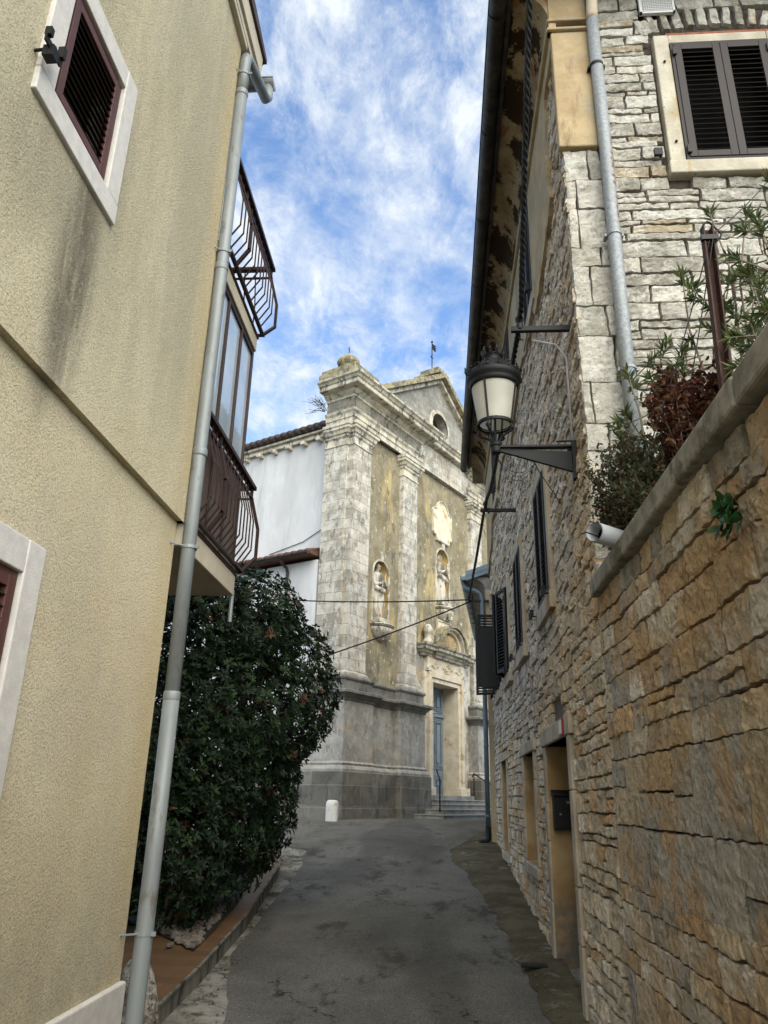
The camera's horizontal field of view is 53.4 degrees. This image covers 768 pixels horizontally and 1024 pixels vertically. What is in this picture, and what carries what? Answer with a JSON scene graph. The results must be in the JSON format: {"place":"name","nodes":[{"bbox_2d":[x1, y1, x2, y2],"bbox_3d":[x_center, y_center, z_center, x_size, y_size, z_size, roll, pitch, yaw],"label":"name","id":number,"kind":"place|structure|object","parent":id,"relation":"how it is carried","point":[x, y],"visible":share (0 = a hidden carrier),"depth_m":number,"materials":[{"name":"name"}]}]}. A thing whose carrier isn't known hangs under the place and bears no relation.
{"place":"outdoors","nodes":[
{"label":"outdoors","id":0,"kind":"place"},
{"bbox_2d":[121,849,279,1001],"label":"terrace","id":1,"kind":"structure","parent":0,"point":[175,965],"depth_m":6.71,"materials":[{"name":"ceramic"}]},
{"bbox_2d":[128,861,247,949],"bbox_3d":[-3.898,4.544,9.312,4.850,0.417,5.150,0,-21,4],"label":"flower bed","id":2,"kind":"object","parent":1,"relation":"on","point":[133,919],"visible":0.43,"depth_m":7.78,"materials":[{"name":"soil"}]},
{"bbox_2d":[154,904,226,947],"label":"gravel","id":3,"kind":"structure","parent":2,"relation":"on","point":[185,937],"depth_m":7.15,"materials":[{"name":"grey gravel"}]},
{"bbox_2d":[127,563,344,929],"bbox_3d":[-2.232,2.527,8.906,3.420,3.927,3.600,0,-21,4],"label":"hedge shrub","id":4,"kind":"object","parent":2,"relation":"on","point":[192,877],"visible":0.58,"depth_m":8.04,"materials":[{"name":"green plant"}]},
{"bbox_2d":[219,0,487,443],"label":"sky","id":5,"kind":"structure","parent":0,"point":[361,163],"materials":[{"name":"blue"}]},
{"bbox_2d":[161,842,580,1023],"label":"ground","id":6,"kind":"structure","parent":0,"point":[187,1010],"depth_m":6.33,"materials":[{"name":"concrete"}]},
{"bbox_2d":[0,0,277,1023],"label":"house","id":7,"kind":"structure","parent":6,"relation":"on","point":[130,336],"depth_m":4.20,"materials":[{"name":"paint"}]},
{"bbox_2d":[120,958,158,1023],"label":"corner stone","id":8,"kind":"object","parent":6,"relation":"on","point":[151,1014],"visible":0.44,"depth_m":4.75,"materials":[{"name":"grey stone"}]},
{"bbox_2d":[159,849,281,1023],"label":"kerb","id":9,"kind":"structure","parent":6,"relation":"on","point":[172,1000],"depth_m":6.59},
{"bbox_2d":[155,548,319,769],"bbox_3d":[-8.233,5.677,24.128,15.020,7.404,0.854,-12,-24,31],"label":"annex","id":10,"kind":"object","parent":6,"relation":"on","point":[299,568],"visible":0.11,"depth_m":21.54,"materials":[{"name":"paint"}]},
{"bbox_2d":[202,773,294,816],"bbox_3d":[-5.420,7.895,21.184,7.840,1.300,0.460,-12,-24,31],"label":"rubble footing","id":11,"kind":"object","parent":6,"relation":"on","point":[276,794],"visible":0.01,"depth_m":19.19,"materials":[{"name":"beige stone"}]},
{"bbox_2d":[235,341,490,819],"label":"church","id":12,"kind":"structure","parent":6,"relation":"on","point":[361,480],"depth_m":22.92,"materials":[{"name":"stone"}]},
{"bbox_2d":[304,396,326,414],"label":"dry weeds","id":13,"kind":"object","parent":12,"relation":"on","point":[320,404],"visible":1,"depth_m":22.87,"materials":[{"name":"grey plant"}]},
{"bbox_2d":[373,563,389,623],"bbox_3d":[-0.220,2.356,22.211,0.624,1.829,0.690,-12,-24,31],"label":"statue","id":14,"kind":"object","parent":12,"relation":"in","point":[379,591],"visible":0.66,"depth_m":21.98,"materials":[{"name":"stone"}]},
{"bbox_2d":[436,769,440,811],"bbox_3d":[1.508,7.732,21.243,0.040,1.139,0.886,2,-21,-2],"label":"handrail","id":15,"kind":"object","parent":12,"relation":"on","point":[439,792],"visible":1,"depth_m":20.80,"materials":[{"name":"black metal"}]},
{"bbox_2d":[433,687,443,794],"bbox_3d":[1.486,7.118,23.848,0.200,3.280,1.600,-12,-24,31],"label":"door","id":16,"kind":"structure","parent":12,"relation":"in","point":[438,715],"depth_m":24.17,"materials":[{"name":"blue paint"}]},
{"bbox_2d":[436,554,450,606],"bbox_3d":[1.843,2.277,25.516,0.631,1.829,0.690,-12,-24,31],"label":"statue","id":17,"kind":"object","parent":12,"relation":"in","point":[442,576],"visible":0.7,"depth_m":25.32,"materials":[{"name":"stone"}]},
{"bbox_2d":[472,773,489,797],"bbox_3d":[3.338,8.769,23.890,1.278,1.138,0.056,-10,-23,27],"label":"handrail","id":18,"kind":"object","parent":12,"relation":"on","point":[473,782],"visible":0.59,"depth_m":24.20,"materials":[{"name":"black metal"}]},
{"bbox_2d":[192,845,568,1022],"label":"road grit","id":19,"kind":"object","parent":6,"relation":"on","point":[549,1006],"visible":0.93,"depth_m":7.81,"materials":[{"name":"grey gravel"}]},
{"bbox_2d":[460,564,498,842],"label":"cream house","id":20,"kind":"structure","parent":6,"relation":"on","point":[481,587],"depth_m":14.98,"materials":[{"name":"paint"}]},
{"bbox_2d":[468,595,488,602],"bbox_3d":[1.950,1.788,15.735,0.420,0.152,0.068,0,-21,4],"label":"cable bracket","id":21,"kind":"object","parent":20,"relation":"attached to","point":[471,600],"visible":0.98,"depth_m":15.71,"materials":[{"name":"black metal"}]},
{"bbox_2d":[236,602,468,682],"bbox_3d":[-0.722,2.559,14.837,5.020,2.045,0.027,6,-21,-11],"label":"overhead wire","id":22,"kind":"object","parent":21,"relation":"attached to","point":[394,631],"visible":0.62,"depth_m":15.12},
{"bbox_2d":[460,0,767,1023],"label":"stone house","id":23,"kind":"structure","parent":6,"relation":"on","point":[648,132],"depth_m":6.62,"materials":[{"name":"stone"}]},
{"bbox_2d":[480,501,515,511],"bbox_3d":[1.597,-0.075,10.518,0.540,0.152,0.068,0,-21,4],"label":"cable bracket","id":24,"kind":"object","parent":23,"relation":"attached to","point":[484,509],"visible":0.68,"depth_m":10.49,"materials":[{"name":"black metal"}]},
{"bbox_2d":[468,0,532,599],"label":"power cable","id":25,"kind":"object","parent":24,"relation":"attached to","point":[527,67],"visible":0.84,"depth_m":5.55,"materials":[{"name":"black rubber"}]},
{"bbox_2d":[268,599,468,602],"bbox_3d":[-0.771,1.931,17.007,5.658,0.607,0.027,-9,-23,25],"label":"overhead wire","id":26,"kind":"object","parent":25,"relation":"attached to","point":[387,601],"visible":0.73,"depth_m":16.53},
{"bbox_2d":[464,339,577,480],"bbox_3d":[1.071,-0.816,6.036,0.863,1.219,0.455,0,-21,4],"label":"street lamp","id":27,"kind":"object","parent":23,"relation":"attached to","point":[494,380],"visible":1,"depth_m":5.94,"materials":[{"name":"black metal"}]},
{"bbox_2d":[497,458,561,504],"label":"loose wires","id":28,"kind":"object","parent":27,"relation":"hanging from","point":[501,464],"visible":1,"depth_m":5.93,"materials":[{"name":"black rubber"}]},
{"bbox_2d":[511,315,570,332],"bbox_3d":[1.284,-1.516,6.135,0.525,0.152,0.068,0,-21,4],"label":"cable bracket","id":29,"kind":"object","parent":23,"relation":"attached to","point":[519,327],"visible":0.73,"depth_m":6.11,"materials":[{"name":"black metal"}]},
{"bbox_2d":[550,790,571,829],"bbox_3d":[1.785,2.846,7.293,0.350,0.359,0.125,0,-21,4],"label":"mailbox","id":30,"kind":"object","parent":23,"relation":"attached to","point":[561,810],"visible":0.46,"depth_m":7.27,"materials":[{"name":"black paint"}]},
{"bbox_2d":[555,800,571,827],"bbox_3d":[1.781,2.864,7.242,0.290,0.250,0.017,0,-21,4],"label":"door","id":31,"kind":"structure","parent":30,"relation":"in","point":[563,812],"depth_m":7.25,"materials":[{"name":"black metal"}]},
{"bbox_2d":[558,717,563,735],"bbox_3d":[1.477,1.796,6.381,0.016,0.140,0.180,0,-21,4],"label":"house number plate","id":32,"kind":"object","parent":23,"relation":"attached to","point":[560,726],"visible":1,"depth_m":6.34,"materials":[{"name":"white ceramic"}]},
{"bbox_2d":[540,713,590,1020],"bbox_3d":[1.733,2.940,6.573,0.510,2.495,1.820,0,-21,4],"label":"doorway","id":33,"kind":"structure","parent":23,"relation":"in","point":[568,922],"depth_m":7.05,"materials":[{"name":"stone"}]},
{"bbox_2d":[590,322,767,1023],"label":"retaining wall","id":34,"kind":"structure","parent":6,"relation":"on","point":[678,591],"depth_m":3.11,"materials":[{"name":"stone"}]},
{"bbox_2d":[581,522,623,547],"bbox_3d":[1.353,0.155,4.431,0.648,0.130,0.115,17,-25,-35],"label":"drain spout","id":35,"kind":"object","parent":34,"relation":"on","point":[602,534],"visible":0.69,"depth_m":4.33,"materials":[{"name":"grey plastic"}]},
{"bbox_2d":[581,417,665,553],"bbox_3d":[1.554,-0.088,4.746,0.649,1.026,0.755,0,-21,4],"label":"dark shrub","id":36,"kind":"object","parent":34,"relation":"on","point":[609,513],"visible":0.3,"depth_m":4.66,"materials":[{"name":"green plant"}]},
{"bbox_2d":[707,489,742,541],"bbox_3d":[1.177,0.006,2.648,0.070,0.199,0.246,0,-21,4],"label":"creeper","id":37,"kind":"object","parent":34,"relation":"attached to","point":[726,510],"visible":1,"depth_m":2.64,"materials":[{"name":"green plant"}]},
{"bbox_2d":[192,816,553,1023],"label":"road","id":38,"kind":"structure","parent":0,"point":[381,921],"depth_m":7.52,"materials":[{"name":"grey asphalt"}]},
{"bbox_2d":[325,800,338,820],"bbox_3d":[-1.202,6.945,17.716,0.293,0.495,0.290,0,-21,4],"label":"bollard","id":39,"kind":"object","parent":38,"relation":"on","point":[332,810],"visible":0.9,"depth_m":17.60,"materials":[{"name":"stone"}]},
{"bbox_2d":[450,822,589,1023],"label":"pavement","id":40,"kind":"structure","parent":0,"point":[562,989],"depth_m":8.05,"materials":[{"name":"concrete"}]},
{"bbox_2d":[520,962,547,967],"bbox_3d":[1.316,3.980,6.704,0.230,0.025,0.120,0,-21,4],"label":"drain cover","id":41,"kind":"object","parent":40,"relation":"on","point":[532,965],"visible":1,"depth_m":6.66,"materials":[{"name":"black metal"}]},
{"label":"terrain","id":42,"kind":"structure","parent":0,"visible":0},
{"bbox_2d":[610,423,671,525],"bbox_3d":[1.623,-0.129,4.273,0.662,0.801,0.949,7,-21,-15],"label":"leafy shrub","id":43,"kind":"object","parent":42,"relation":"on","point":[641,491],"visible":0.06,"depth_m":4.26,"materials":[{"name":"green plant"}]},
{"bbox_2d":[603,331,696,468],"bbox_3d":[1.714,-0.424,4.652,0.529,1.498,0.792,19,-27,-39],"label":"oleander","id":44,"kind":"object","parent":42,"relation":"on","point":[626,412],"visible":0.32,"depth_m":4.79,"materials":[{"name":"green plant"}]},
{"bbox_2d":[635,355,718,468],"bbox_3d":[1.678,-0.387,4.079,0.603,1.073,0.550,17,-25,-35],"label":"russet shrub","id":45,"kind":"object","parent":42,"relation":"on","point":[698,403],"visible":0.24,"depth_m":4.06,"materials":[{"name":"red plant"}]},
{"bbox_2d":[659,200,767,381],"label":"oleander","id":46,"kind":"object","parent":42,"relation":"on","point":[731,278],"visible":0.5,"depth_m":4.49,"materials":[{"name":"green plant"}]},
{"bbox_2d":[700,221,732,390],"bbox_3d":[1.767,-0.788,3.933,0.144,1.735,0.080,0,-21,4],"label":"steel post","id":47,"kind":"object","parent":42,"relation":"on","point":[715,296],"visible":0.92,"depth_m":4.07,"materials":[{"name":"metal"}]},
{"bbox_2d":[644,240,709,462],"bbox_3d":[1.604,-0.889,4.176,0.006,1.173,0.558,16,-25,-35],"label":"garden cable","id":48,"kind":"object","parent":47,"relation":"attached to","point":[680,347],"visible":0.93,"depth_m":4.16,"materials":[{"name":"grey metal"}]},
{"bbox_2d":[678,239,713,442],"bbox_3d":[1.654,-0.827,4.096,0.006,1.302,0.424,17,-25,-35],"label":"garden cable","id":49,"kind":"object","parent":47,"relation":"attached to","point":[699,326],"visible":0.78,"depth_m":4.10,"materials":[{"name":"grey metal"}]},
{"bbox_2d":[715,182,766,232],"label":"garden cable","id":50,"kind":"object","parent":47,"relation":"attached to","point":[742,208],"visible":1,"depth_m":4.36,"materials":[{"name":"grey metal"}]},
{"bbox_2d":[715,168,767,378],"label":"oleander","id":51,"kind":"object","parent":42,"relation":"on","point":[736,335],"visible":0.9,"depth_m":3.97,"materials":[{"name":"green plant"}]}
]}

